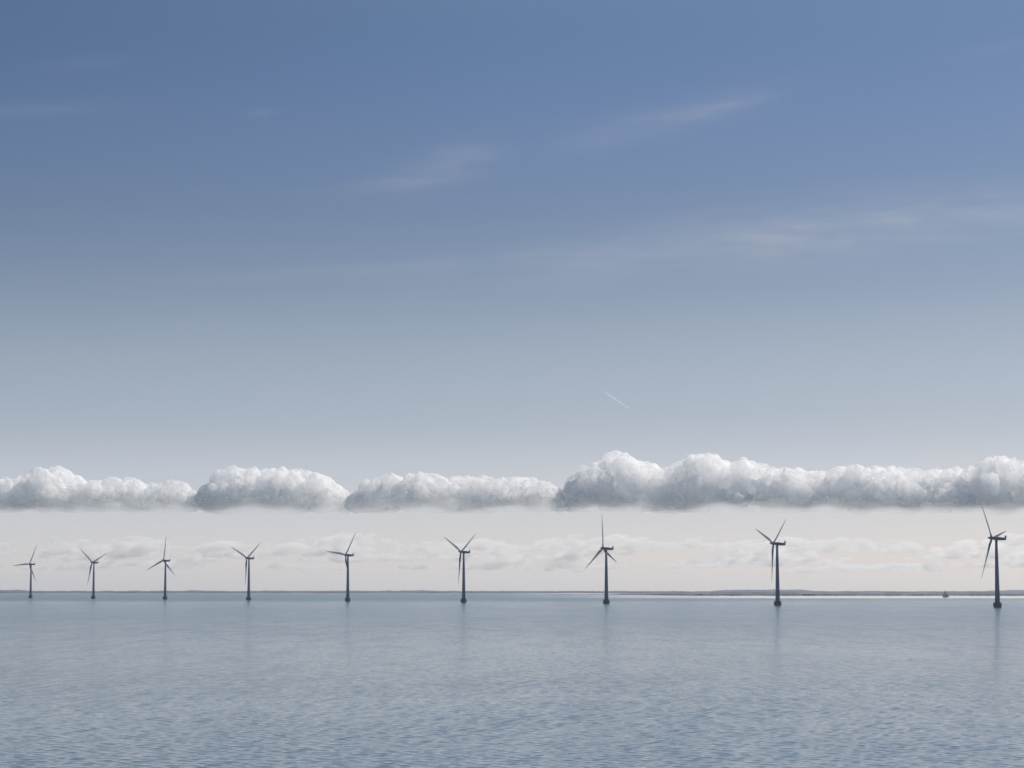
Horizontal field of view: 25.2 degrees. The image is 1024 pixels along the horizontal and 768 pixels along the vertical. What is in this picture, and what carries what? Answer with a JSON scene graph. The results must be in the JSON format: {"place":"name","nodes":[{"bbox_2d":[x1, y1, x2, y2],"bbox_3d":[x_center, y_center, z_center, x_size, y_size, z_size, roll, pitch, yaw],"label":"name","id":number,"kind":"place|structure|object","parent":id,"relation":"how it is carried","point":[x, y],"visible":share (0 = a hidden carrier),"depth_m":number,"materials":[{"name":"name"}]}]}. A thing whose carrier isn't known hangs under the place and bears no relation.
{"place":"outdoors","nodes":[
{"label":"outdoors","id":0,"kind":"place"},
{"bbox_2d":[0,593,1023,767],"bbox_3d":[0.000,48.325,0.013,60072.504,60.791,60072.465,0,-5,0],"label":"sea","id":1,"kind":"structure","parent":0,"point":[337,680],"depth_m":443.19,"materials":[{"name":"blue liquid"}]},
{"bbox_2d":[13,545,36,597],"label":"wind turbine","id":2,"kind":"object","parent":1,"relation":"in","point":[30,564],"visible":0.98,"depth_m":4313.85,"materials":[{"name":"metal"}]},
{"bbox_2d":[80,549,106,598],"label":"wind turbine","id":3,"kind":"object","parent":1,"relation":"in","point":[93,595],"visible":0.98,"depth_m":4050.05,"materials":[{"name":"paint"}]},
{"bbox_2d":[147,540,173,598],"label":"wind turbine","id":4,"kind":"object","parent":1,"relation":"in","point":[165,563],"visible":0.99,"depth_m":3774.48,"materials":[{"name":"paint"}]},
{"bbox_2d":[230,546,257,599],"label":"wind turbine","id":5,"kind":"object","parent":1,"relation":"in","point":[248,596],"visible":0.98,"depth_m":3484.63,"materials":[{"name":"paint"}]},
{"bbox_2d":[327,533,355,600],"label":"wind turbine","id":6,"kind":"object","parent":1,"relation":"in","point":[347,598],"visible":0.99,"depth_m":3163.75,"materials":[{"name":"paint"}]},
{"bbox_2d":[446,535,474,602],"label":"wind turbine","id":7,"kind":"object","parent":1,"relation":"in","point":[463,599],"visible":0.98,"depth_m":2897.83,"materials":[{"name":"paint"}]},
{"bbox_2d":[585,522,615,603],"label":"wind turbine","id":8,"kind":"object","parent":1,"relation":"in","point":[606,600],"visible":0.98,"depth_m":2647.86,"materials":[{"name":"paint"}]},
{"bbox_2d":[756,520,785,605],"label":"wind turbine","id":9,"kind":"object","parent":1,"relation":"in","point":[777,602],"visible":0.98,"depth_m":2364.04,"materials":[{"name":"paint"}]},
{"bbox_2d":[981,504,1006,607],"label":"wind turbine","id":10,"kind":"object","parent":1,"relation":"in","point":[997,601],"visible":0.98,"depth_m":2114.30,"materials":[{"name":"paint"}]},
{"bbox_2d":[0,590,1023,592],"bbox_3d":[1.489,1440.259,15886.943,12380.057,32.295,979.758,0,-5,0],"label":"coastline","id":11,"kind":"structure","parent":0,"point":[202,591],"depth_m":15531.78,"materials":[{"name":"grey"}]},
{"bbox_2d":[0,0,1023,591],"label":"sky","id":12,"kind":"structure","parent":0,"point":[291,280],"materials":[{"name":"blue"}]},
{"bbox_2d":[718,589,809,590],"bbox_3d":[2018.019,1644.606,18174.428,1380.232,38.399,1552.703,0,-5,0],"label":"distant hills","id":13,"kind":"structure","parent":0,"point":[764,590],"depth_m":17759.92,"materials":[{"name":"grey"}]},
{"bbox_2d":[582,594,1023,594],"bbox_3d":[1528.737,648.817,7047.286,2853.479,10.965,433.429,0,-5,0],"label":"flat island","id":14,"kind":"structure","parent":0,"point":[804,594],"depth_m":6916.02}
]}

